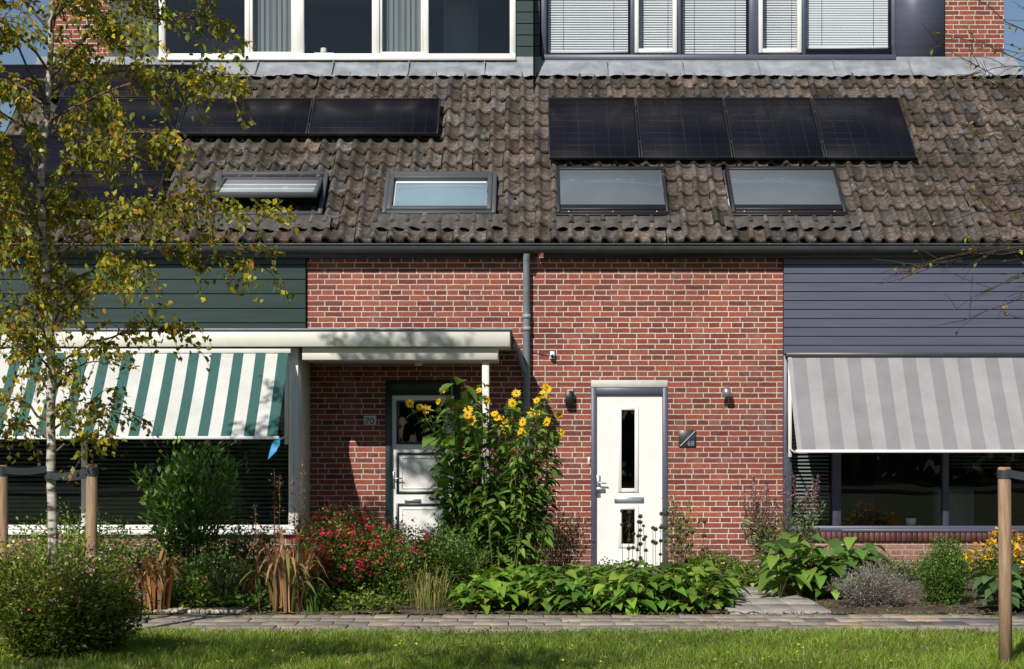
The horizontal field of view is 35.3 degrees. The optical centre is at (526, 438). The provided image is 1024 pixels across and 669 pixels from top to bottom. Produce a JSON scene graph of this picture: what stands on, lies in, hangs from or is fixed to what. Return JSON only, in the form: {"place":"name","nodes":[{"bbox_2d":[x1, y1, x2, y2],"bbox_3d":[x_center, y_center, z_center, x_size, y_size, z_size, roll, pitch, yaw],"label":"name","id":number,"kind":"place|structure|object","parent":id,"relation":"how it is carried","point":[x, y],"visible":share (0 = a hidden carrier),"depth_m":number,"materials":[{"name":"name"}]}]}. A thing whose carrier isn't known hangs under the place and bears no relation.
{"place":"outdoors","nodes":[
{"label":"outdoors","id":0,"kind":"place"},
{"bbox_2d":[0,382,287,521],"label":"bay blinds","id":1,"kind":"object","parent":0,"point":[157,472],"visible":0.3,"depth_m":18.59,"materials":[{"name":"plastic"}]},
{"bbox_2d":[0,612,1023,668],"bbox_3d":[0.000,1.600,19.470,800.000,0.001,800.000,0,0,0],"label":"ground","id":2,"kind":"structure","parent":0,"point":[545,648],"depth_m":12.21,"materials":[{"name":"plant"}]},
{"bbox_2d":[0,465,8,639],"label":"tree stake","id":3,"kind":"object","parent":2,"relation":"on","point":[4,503],"visible":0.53,"depth_m":12.71,"materials":[{"name":"brown wood"}]},
{"bbox_2d":[0,521,163,660],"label":"flowering bush","id":4,"kind":"object","parent":2,"relation":"on","point":[39,629],"visible":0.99,"depth_m":11.60,"materials":[{"name":"green plant"}]},
{"bbox_2d":[85,464,97,572],"bbox_3d":[-3.450,0.950,12.750,0.102,1.500,0.092,0,0,0],"label":"tree stake","id":5,"kind":"object","parent":2,"relation":"on","point":[91,501],"visible":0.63,"depth_m":12.71,"materials":[{"name":"brown wood"}]},
{"bbox_2d":[0,465,97,479],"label":"tree tie","id":6,"kind":"object","parent":5,"relation":"attached to","point":[83,473],"visible":0.98,"depth_m":12.77,"materials":[{"name":"rubber"}]},
{"bbox_2d":[48,569,160,654],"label":"flowering bush","id":7,"kind":"object","parent":2,"relation":"on","point":[119,639],"visible":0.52,"depth_m":11.88,"materials":[{"name":"green plant"}]},
{"bbox_2d":[0,0,300,604],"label":"birch tree","id":8,"kind":"object","parent":2,"relation":"on","point":[46,271],"visible":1,"depth_m":12.80,"materials":[{"name":"green plant"}]},
{"bbox_2d":[0,0,534,574],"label":"walls","id":9,"kind":"structure","parent":2,"relation":"on","point":[346,456],"depth_m":19.47,"materials":[{"name":"red brick"}]},
{"bbox_2d":[8,348,309,534],"bbox_3d":[-4.635,0.028,18.939,4.090,2.145,1.057,0,0,0],"label":"bay window frame","id":10,"kind":"object","parent":9,"relation":"attached to","point":[299,369],"visible":0.48,"depth_m":18.46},
{"bbox_2d":[0,329,512,363],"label":"entrance canopy","id":11,"kind":"object","parent":9,"relation":"attached to","point":[396,346],"visible":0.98,"depth_m":18.27,"materials":[{"name":"beige paint"}]},
{"bbox_2d":[0,348,291,443],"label":"striped awning","id":12,"kind":"object","parent":11,"relation":"attached to","point":[235,393],"visible":0.78,"depth_m":17.97,"materials":[{"name":"multicoloured fabric"}]},
{"bbox_2d":[0,72,534,242],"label":"roof tiles","id":13,"kind":"object","parent":9,"relation":"attached to","point":[367,203],"visible":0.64,"depth_m":20.65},
{"bbox_2d":[0,135,40,172],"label":"solar panel","id":14,"kind":"object","parent":13,"relation":"attached to","point":[26,149],"visible":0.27,"depth_m":20.56,"materials":[{"name":"black glass"}]},
{"bbox_2d":[0,64,69,98],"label":"solar panel","id":15,"kind":"object","parent":13,"relation":"attached to","point":[38,71],"visible":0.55,"depth_m":21.94,"materials":[{"name":"black glass"}]},
{"bbox_2d":[16,173,164,213],"bbox_3d":[-5.381,-3.033,19.873,1.702,0.608,0.656,0,0,0],"label":"solar panel","id":16,"kind":"object","parent":13,"relation":"attached to","point":[150,180],"visible":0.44,"depth_m":19.96,"materials":[{"name":"black glass"}]},
{"bbox_2d":[32,135,175,173],"bbox_3d":[-5.381,-3.633,20.526,1.702,0.608,0.656,0,0,0],"label":"solar panel","id":17,"kind":"object","parent":13,"relation":"attached to","point":[55,146],"visible":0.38,"depth_m":20.41,"materials":[{"name":"black glass"}]},
{"bbox_2d":[48,98,185,134],"bbox_3d":[-5.396,-4.241,21.186,1.702,0.621,0.670,0,0,0],"label":"solar panel","id":18,"kind":"object","parent":13,"relation":"attached to","point":[141,107],"visible":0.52,"depth_m":21.20,"materials":[{"name":"black glass"}]},
{"bbox_2d":[62,64,197,98],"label":"solar panel","id":19,"kind":"object","parent":13,"relation":"attached to","point":[122,90],"visible":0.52,"depth_m":21.78,"materials":[{"name":"black glass"}]},
{"bbox_2d":[177,98,313,135],"bbox_3d":[-3.696,-4.241,21.186,1.702,0.621,0.670,0,0,0],"label":"solar panel","id":20,"kind":"object","parent":13,"relation":"attached to","point":[280,116],"visible":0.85,"depth_m":21.14,"materials":[{"name":"black glass"}]},
{"bbox_2d":[195,215,331,229],"bbox_3d":[-3.189,-2.626,19.531,1.620,0.223,0.238,0,0,0],"label":"roof window apron","id":21,"kind":"object","parent":13,"relation":"on","point":[302,220],"visible":0.67,"depth_m":19.52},
{"bbox_2d":[209,171,328,214],"bbox_3d":[-3.189,-3.019,19.967,1.380,0.708,0.833,0,0,0],"label":"roof window","id":22,"kind":"structure","parent":13,"relation":"in","point":[307,192],"depth_m":19.99,"materials":[{"name":"glass"}]},
{"bbox_2d":[35,57,533,76],"bbox_3d":[-3.370,-5.146,22.267,6.940,0.376,0.402,0,0,0],"label":"lead flashing","id":23,"kind":"object","parent":13,"relation":"on","point":[518,66],"visible":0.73,"depth_m":22.29,"materials":[{"name":"metal"}]},
{"bbox_2d":[308,98,440,135],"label":"solar panel","id":24,"kind":"object","parent":13,"relation":"attached to","point":[374,116],"visible":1,"depth_m":21.14,"materials":[{"name":"black glass"}]},
{"bbox_2d":[371,214,505,229],"bbox_3d":[-1.071,-2.631,19.544,1.629,0.233,0.238,0,0,0],"label":"roof window apron","id":25,"kind":"object","parent":13,"relation":"on","point":[447,221],"visible":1,"depth_m":19.54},
{"bbox_2d":[382,171,496,214],"bbox_3d":[-1.071,-3.024,20.015,1.389,0.696,0.735,0,0,0],"label":"roof window","id":26,"kind":"structure","parent":13,"relation":"in","point":[435,192],"depth_m":20.01,"materials":[{"name":"glass"}]},
{"bbox_2d":[0,253,534,258],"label":"eaves board","id":27,"kind":"object","parent":9,"relation":"attached to","point":[393,255],"visible":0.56,"depth_m":19.36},
{"bbox_2d":[6,243,534,252],"bbox_3d":[-3.370,-2.277,19.265,6.940,0.105,0.190,0,0,0],"label":"gutter","id":28,"kind":"object","parent":27,"relation":"attached to","point":[403,247],"visible":0.69,"depth_m":19.19,"materials":[{"name":"metal"}]},
{"bbox_2d":[0,0,539,328],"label":"green siding","id":29,"kind":"object","parent":9,"relation":"attached to","point":[221,307],"visible":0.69,"depth_m":19.42,"materials":[{"name":"paint"}]},
{"bbox_2d":[80,11,530,531],"bbox_3d":[-3.285,-2.650,23.920,6.750,8.500,8.900,0,0,0],"label":"interior","id":30,"kind":"object","parent":9,"relation":"attached to","point":[341,31],"visible":0.06,"depth_m":25.97,"materials":[{"name":"paint"}]},
{"bbox_2d":[199,0,477,52],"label":"curtains","id":31,"kind":"object","parent":30,"relation":"attached to","point":[401,25],"visible":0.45,"depth_m":22.65,"materials":[{"name":"fabric"}]},
{"bbox_2d":[157,0,509,10],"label":"flat roof","id":32,"kind":"structure","parent":9,"relation":"on","point":[338,5],"depth_m":25.81,"materials":[{"name":"white paint"}]},
{"bbox_2d":[157,0,515,60],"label":"window frames","id":33,"kind":"structure","parent":9,"relation":"attached to","point":[299,54],"depth_m":22.44,"materials":[{"name":"white paint"}]},
{"bbox_2d":[250,0,422,52],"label":"window casements","id":34,"kind":"object","parent":33,"relation":"attached to","point":[292,25],"depth_m":22.50,"materials":[{"name":"white paint"}]},
{"bbox_2d":[386,380,460,538],"bbox_3d":[-1.254,0.425,19.530,0.906,2.269,0.140,0,0,0],"label":"door frame","id":35,"kind":"object","parent":9,"relation":"attached to","point":[413,387],"visible":0.56,"depth_m":19.46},
{"bbox_2d":[392,395,453,556],"bbox_3d":[-1.254,0.511,19.518,0.752,2.078,0.044,0,0,0],"label":"front door","id":36,"kind":"structure","parent":35,"relation":"attached to","point":[411,465],"depth_m":19.51,"materials":[{"name":"white paint"}]},
{"bbox_2d":[511,253,530,558],"bbox_3d":[-0.038,-0.323,19.287,0.155,3.846,0.374,0,0,31],"label":"downpipe","id":37,"kind":"object","parent":9,"relation":"attached to","point":[524,362],"visible":0.69,"depth_m":19.36,"materials":[{"name":"metal"}]},
{"bbox_2d":[133,567,1023,614],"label":"garden bed","id":38,"kind":"object","parent":2,"relation":"on","point":[906,606],"visible":0.05,"depth_m":14.79,"materials":[{"name":"soil"}]},
{"bbox_2d":[8,497,182,606],"bbox_3d":[-4.166,1.079,14.806,2.049,1.093,1.200,0,0,0],"label":"garden shrub","id":39,"kind":"object","parent":38,"relation":"on","point":[78,530],"visible":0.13,"depth_m":14.75,"materials":[{"name":"green plant"}]},
{"bbox_2d":[38,518,177,593],"bbox_3d":[-4.189,1.202,16.200,1.576,0.848,0.998,0,0,0],"label":"garden shrub","id":40,"kind":"object","parent":38,"relation":"on","point":[143,550],"visible":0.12,"depth_m":16.18,"materials":[{"name":"green plant"}]},
{"bbox_2d":[107,545,187,614],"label":"withered lily","id":41,"kind":"object","parent":38,"relation":"on","point":[160,587],"visible":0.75,"depth_m":14.47,"materials":[{"name":"brown plant"}]},
{"bbox_2d":[128,432,248,588],"bbox_3d":[-3.349,0.767,15.973,1.164,1.669,1.075,0,0,0],"label":"laurel shrub","id":42,"kind":"object","parent":38,"relation":"on","point":[182,503],"visible":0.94,"depth_m":15.85,"materials":[{"name":"green plant"}]},
{"bbox_2d":[129,575,247,614],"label":"leafy groundcover","id":43,"kind":"object","parent":38,"relation":"on","point":[191,596],"visible":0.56,"depth_m":14.72,"materials":[{"name":"green plant"}]},
{"bbox_2d":[142,603,250,614],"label":"gravel","id":44,"kind":"structure","parent":38,"relation":"on","point":[200,610],"depth_m":14.51,"materials":[{"name":"gravel"}]},
{"bbox_2d":[162,543,267,595],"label":"garden shrub","id":45,"kind":"object","parent":38,"relation":"on","point":[201,573],"visible":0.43,"depth_m":15.38,"materials":[{"name":"green plant"}]},
{"bbox_2d":[195,566,251,606],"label":"ornamental grass","id":46,"kind":"object","parent":38,"relation":"on","point":[220,592],"depth_m":14.86,"materials":[{"name":"green plant"}]},
{"bbox_2d":[203,584,282,614],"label":"leafy groundcover","id":47,"kind":"object","parent":38,"relation":"on","point":[245,601],"visible":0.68,"depth_m":14.72,"materials":[{"name":"green plant"}]},
{"bbox_2d":[200,517,296,588],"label":"garden shrub","id":48,"kind":"object","parent":38,"relation":"on","point":[233,546],"visible":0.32,"depth_m":16.73,"materials":[{"name":"green plant"}]},
{"bbox_2d":[230,523,282,602],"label":"iris clump","id":49,"kind":"object","parent":38,"relation":"on","point":[254,582],"visible":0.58,"depth_m":15.11,"materials":[{"name":"green plant"}]},
{"bbox_2d":[235,460,335,614],"bbox_3d":[-2.176,0.897,14.617,0.897,1.407,0.986,0,0,0],"label":"withered lily","id":50,"kind":"object","parent":38,"relation":"on","point":[286,574],"visible":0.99,"depth_m":14.50,"materials":[{"name":"brown plant"}]},
{"bbox_2d":[292,581,336,612],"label":"iris clump","id":51,"kind":"object","parent":38,"relation":"on","point":[312,600],"visible":0.88,"depth_m":14.62,"materials":[{"name":"green plant"}]},
{"bbox_2d":[269,498,416,603],"bbox_3d":[-1.747,1.091,15.404,1.399,1.044,1.108,0,0,0],"label":"red salvia","id":52,"kind":"object","parent":38,"relation":"on","point":[344,575],"visible":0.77,"depth_m":15.22,"materials":[{"name":"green plant"}]},
{"bbox_2d":[319,584,414,614],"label":"leafy groundcover","id":53,"kind":"object","parent":38,"relation":"on","point":[353,600],"visible":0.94,"depth_m":14.68,"materials":[{"name":"green plant"}]},
{"bbox_2d":[344,515,460,605],"bbox_3d":[-1.187,1.166,15.286,1.132,0.889,0.919,0,0,0],"label":"red salvia","id":54,"kind":"object","parent":38,"relation":"on","point":[394,577],"visible":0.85,"depth_m":15.16,"materials":[{"name":"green plant"}]},
{"bbox_2d":[400,559,460,610],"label":"ornamental grass","id":55,"kind":"object","parent":38,"relation":"on","point":[426,598],"depth_m":14.82,"materials":[{"name":"green plant"}]},
{"bbox_2d":[410,513,493,600],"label":"garden shrub","id":56,"kind":"object","parent":38,"relation":"on","point":[459,561],"visible":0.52,"depth_m":15.49,"materials":[{"name":"green plant"}]},
{"bbox_2d":[405,376,565,580],"bbox_3d":[-0.423,0.486,16.514,1.680,2.236,1.176,0,0,0],"label":"yellow coneflower","id":57,"kind":"object","parent":38,"relation":"on","point":[513,535],"visible":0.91,"depth_m":16.37,"materials":[{"name":"green plant"}]},
{"bbox_2d":[482,360,488,553],"bbox_3d":[-0.470,0.351,18.460,0.080,2.498,0.080,0,0,0],"label":"canopy post","id":58,"kind":"object","parent":38,"relation":"on","point":[485,373],"visible":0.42,"depth_m":18.42,"materials":[{"name":"beige paint"}]},
{"bbox_2d":[2,585,1023,668],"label":"fallen leaves","id":59,"kind":"object","parent":38,"relation":"on","point":[606,611],"visible":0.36,"depth_m":14.17,"materials":[{"name":"brown plant"}]},
{"bbox_2d":[441,562,654,614],"bbox_3d":[0.251,1.420,15.237,2.093,0.506,1.895,0,0,0],"label":"broad leaf groundcover","id":60,"kind":"object","parent":38,"relation":"on","point":[537,586],"visible":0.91,"depth_m":14.71,"materials":[{"name":"green plant"}]},
{"bbox_2d":[531,505,594,570],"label":"garden shrub","id":61,"kind":"object","parent":38,"relation":"on","point":[566,538],"visible":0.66,"depth_m":17.59,"materials":[{"name":"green plant"}]},
{"bbox_2d":[620,509,706,583],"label":"dried seedheads","id":62,"kind":"object","parent":38,"relation":"on","point":[655,529],"visible":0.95,"depth_m":15.20,"materials":[{"name":"brown plant"}]},
{"bbox_2d":[596,554,751,614],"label":"broad leaf groundcover","id":63,"kind":"object","parent":38,"relation":"on","point":[694,585],"visible":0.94,"depth_m":14.69,"materials":[{"name":"green plant"}]},
{"bbox_2d":[659,495,703,564],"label":"garden shrub","id":64,"kind":"object","parent":38,"relation":"on","point":[679,523],"visible":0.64,"depth_m":17.21,"materials":[{"name":"green plant"}]},
{"bbox_2d":[672,544,753,575],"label":"shrub","id":65,"kind":"object","parent":38,"relation":"on","point":[713,559],"visible":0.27,"depth_m":17.56,"materials":[{"name":"green plant"}]},
{"bbox_2d":[720,566,759,586],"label":"leafy groundcover","id":66,"kind":"object","parent":38,"relation":"on","point":[745,581],"visible":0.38,"depth_m":16.91,"materials":[{"name":"green plant"}]},
{"bbox_2d":[720,562,762,581],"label":"orange flower plant","id":67,"kind":"object","parent":38,"relation":"on","point":[746,572],"visible":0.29,"depth_m":17.20,"materials":[{"name":"green plant"}]},
{"bbox_2d":[735,470,825,579],"bbox_3d":[2.703,0.965,17.029,0.925,1.275,0.654,0,0,-12],"label":"butterfly bush","id":68,"kind":"object","parent":38,"relation":"on","point":[762,530],"visible":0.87,"depth_m":16.97,"materials":[{"name":"green plant"}]},
{"bbox_2d":[746,531,891,599],"bbox_3d":[2.979,1.312,16.092,1.522,0.779,1.634,0,0,0],"label":"leaf plant","id":69,"kind":"object","parent":38,"relation":"on","point":[801,572],"visible":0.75,"depth_m":15.77,"materials":[{"name":"green plant"}]},
{"bbox_2d":[822,558,923,608],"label":"lavender","id":70,"kind":"object","parent":38,"relation":"on","point":[867,585],"visible":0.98,"depth_m":14.93,"materials":[{"name":"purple plant"}]},
{"bbox_2d":[869,549,921,581],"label":"garden shrub","id":71,"kind":"object","parent":38,"relation":"on","point":[901,569],"visible":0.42,"depth_m":17.78,"materials":[{"name":"green plant"}]},
{"bbox_2d":[910,529,975,605],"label":"boxwood shrub","id":72,"kind":"object","parent":38,"relation":"on","point":[944,586],"visible":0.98,"depth_m":15.22,"materials":[{"name":"green plant"}]},
{"bbox_2d":[961,565,1023,610],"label":"leaf plant","id":73,"kind":"object","parent":38,"relation":"on","point":[990,587],"visible":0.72,"depth_m":14.64,"materials":[{"name":"green plant"}]},
{"bbox_2d":[964,527,1023,593],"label":"yellow flower plant","id":74,"kind":"object","parent":38,"relation":"on","point":[991,561],"visible":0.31,"depth_m":16.15,"materials":[{"name":"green plant"}]},
{"bbox_2d":[535,0,1023,568],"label":"walls","id":75,"kind":"structure","parent":2,"relation":"on","point":[699,334],"depth_m":19.47,"materials":[{"name":"red brick"}]},
{"bbox_2d":[591,380,667,565],"bbox_3d":[1.243,0.446,19.508,0.927,2.309,0.105,0,0,0],"label":"door frame","id":76,"kind":"object","parent":75,"relation":"attached to","point":[628,387],"visible":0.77,"depth_m":19.46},
{"bbox_2d":[596,395,661,566],"bbox_3d":[1.243,0.527,19.500,0.797,2.106,0.049,0,0,0],"label":"front door","id":77,"kind":"structure","parent":76,"relation":"attached to","point":[648,445],"depth_m":19.49,"materials":[{"name":"white paint"}]},
{"bbox_2d":[596,475,643,501],"bbox_3d":[1.131,0.606,19.455,0.571,0.328,0.068,0,0,0],"label":"door handle","id":78,"kind":"object","parent":77,"relation":"attached to","point":[624,499],"visible":1,"depth_m":19.46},
{"bbox_2d":[679,430,695,446],"bbox_3d":[1.942,-0.004,19.456,0.204,0.204,0.027,0,0,0],"label":"house number sign","id":79,"kind":"object","parent":75,"relation":"attached to","point":[687,438],"visible":1,"depth_m":19.45,"materials":[{"name":"metal"}]},
{"bbox_2d":[541,0,895,59],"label":"window frames","id":80,"kind":"structure","parent":75,"relation":"attached to","point":[753,30],"depth_m":22.46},
{"bbox_2d":[548,0,887,54],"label":"venetian blinds","id":81,"kind":"object","parent":80,"relation":"attached to","point":[864,23],"visible":1,"depth_m":22.62,"materials":[{"name":"metal"}]},
{"bbox_2d":[634,0,801,53],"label":"window casements","id":82,"kind":"object","parent":80,"relation":"attached to","point":[761,50],"depth_m":22.43,"materials":[{"name":"white paint"}]},
{"bbox_2d":[540,0,944,10],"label":"flat roof","id":83,"kind":"structure","parent":75,"relation":"on","point":[747,5],"depth_m":25.81,"materials":[{"name":"white paint"}]},
{"bbox_2d":[534,0,973,543],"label":"interior","id":84,"kind":"object","parent":75,"relation":"attached to","point":[898,486],"visible":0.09,"depth_m":23.97,"materials":[{"name":"paint"}]},
{"bbox_2d":[792,408,1023,525],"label":"ground window blinds","id":85,"kind":"object","parent":84,"relation":"on","point":[857,510],"visible":0.3,"depth_m":20.37,"materials":[{"name":"paint"}]},
{"bbox_2d":[533,72,1023,242],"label":"roof tiles","id":86,"kind":"object","parent":75,"relation":"attached to","point":[877,205],"visible":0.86,"depth_m":20.42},
{"bbox_2d":[548,97,640,159],"bbox_3d":[0.864,-4.055,20.984,1.176,1.018,1.102,0,0,0],"label":"solar panel","id":87,"kind":"object","parent":86,"relation":"attached to","point":[593,128],"visible":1,"depth_m":20.95,"materials":[{"name":"black glass"}]},
{"bbox_2d":[170,84,1023,229],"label":"moss","id":88,"kind":"object","parent":86,"relation":"on","point":[208,153],"visible":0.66,"depth_m":20.72,"materials":[{"name":"plant"}]},
{"bbox_2d":[556,166,669,216],"bbox_3d":[1.058,-3.069,20.045,1.383,0.764,0.846,0,0,0],"label":"roof window","id":89,"kind":"structure","parent":86,"relation":"in","point":[623,191],"depth_m":19.99,"materials":[{"name":"glass"}]},
{"bbox_2d":[548,216,679,228],"bbox_3d":[1.058,-2.623,19.529,1.603,0.186,0.199,0,0,0],"label":"roof window apron","id":90,"kind":"object","parent":86,"relation":"on","point":[643,221],"visible":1,"depth_m":19.53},
{"bbox_2d":[636,97,732,159],"bbox_3d":[2.038,-4.055,20.984,1.176,1.018,1.102,0,0,0],"label":"solar panel","id":91,"kind":"object","parent":86,"relation":"attached to","point":[682,128],"visible":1,"depth_m":20.95,"materials":[{"name":"black glass"}]},
{"bbox_2d":[724,97,825,159],"bbox_3d":[3.213,-4.055,20.984,1.176,1.018,1.102,0,0,0],"label":"solar panel","id":92,"kind":"object","parent":86,"relation":"attached to","point":[772,128],"visible":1,"depth_m":20.95,"materials":[{"name":"black glass"}]},
{"bbox_2d":[534,57,1023,76],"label":"lead flashing","id":93,"kind":"object","parent":86,"relation":"on","point":[934,66],"visible":0.96,"depth_m":22.29,"materials":[{"name":"metal"}]},
{"bbox_2d":[725,166,847,216],"bbox_3d":[3.216,-3.069,20.045,1.410,0.764,0.846,0,0,0],"label":"roof window","id":94,"kind":"structure","parent":86,"relation":"in","point":[762,191],"depth_m":19.99,"materials":[{"name":"glass"}]},
{"bbox_2d":[723,216,859,228],"bbox_3d":[3.216,-2.624,19.529,1.630,0.184,0.199,0,0,0],"label":"roof window apron","id":95,"kind":"object","parent":86,"relation":"on","point":[806,222],"visible":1,"depth_m":19.53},
{"bbox_2d":[811,97,917,159],"bbox_3d":[4.387,-4.055,20.984,1.176,1.018,1.102,0,0,0],"label":"solar panel","id":96,"kind":"object","parent":86,"relation":"attached to","point":[863,128],"visible":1,"depth_m":20.95,"materials":[{"name":"black glass"}]},
{"bbox_2d":[543,253,1023,258],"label":"eaves board","id":97,"kind":"object","parent":75,"relation":"attached to","point":[711,255],"visible":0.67,"depth_m":19.36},
{"bbox_2d":[535,243,1023,252],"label":"gutter","id":98,"kind":"object","parent":97,"relation":"attached to","point":[736,247],"visible":0.97,"depth_m":19.19,"materials":[{"name":"metal"}]},
{"bbox_2d":[783,0,1023,353],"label":"violet siding","id":99,"kind":"object","parent":75,"relation":"attached to","point":[839,305],"visible":0.87,"depth_m":19.42,"materials":[{"name":"wood"}]},
{"bbox_2d":[783,354,1023,531],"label":"ground window frame","id":100,"kind":"object","parent":75,"relation":"attached to","point":[836,526],"visible":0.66,"depth_m":19.45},
{"bbox_2d":[785,353,1023,456],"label":"striped awning","id":101,"kind":"object","parent":75,"relation":"attached to","point":[906,402],"visible":1,"depth_m":19.05,"materials":[{"name":"white fabric"}]},
{"bbox_2d":[788,532,1023,540],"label":"brick sill","id":102,"kind":"structure","parent":75,"relation":"attached to","point":[905,536],"depth_m":19.43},
{"bbox_2d":[876,0,1023,334],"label":"young tree","id":103,"kind":"object","parent":2,"relation":"on","point":[913,269],"visible":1,"depth_m":11.31,"materials":[{"name":"brown plant"}]},
{"bbox_2d":[998,467,1011,663],"bbox_3d":[3.375,0.950,11.350,0.102,1.500,0.092,0,0,0],"label":"tree stake","id":104,"kind":"object","parent":2,"relation":"on","point":[1004,571],"visible":1,"depth_m":11.31,"materials":[{"name":"brown wood"}]},
{"bbox_2d":[997,469,1023,479],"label":"tree tie","id":105,"kind":"object","parent":104,"relation":"attached to","point":[1006,474],"visible":1,"depth_m":11.30,"materials":[{"name":"rubber"}]},
{"bbox_2d":[0,0,1023,131],"label":"sky","id":106,"kind":"structure","parent":0,"point":[1011,11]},
{"bbox_2d":[12,614,1023,632],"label":"pavement","id":107,"kind":"structure","parent":0,"point":[578,622],"depth_m":13.81,"materials":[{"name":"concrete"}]},
{"bbox_2d":[125,577,1023,632],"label":"weeds","id":108,"kind":"object","parent":107,"relation":"on","point":[553,612],"visible":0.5,"depth_m":14.36,"materials":[{"name":"green plant"}]},
{"bbox_2d":[652,569,830,614],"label":"garden path","id":109,"kind":"structure","parent":0,"point":[766,602],"depth_m":15.00,"materials":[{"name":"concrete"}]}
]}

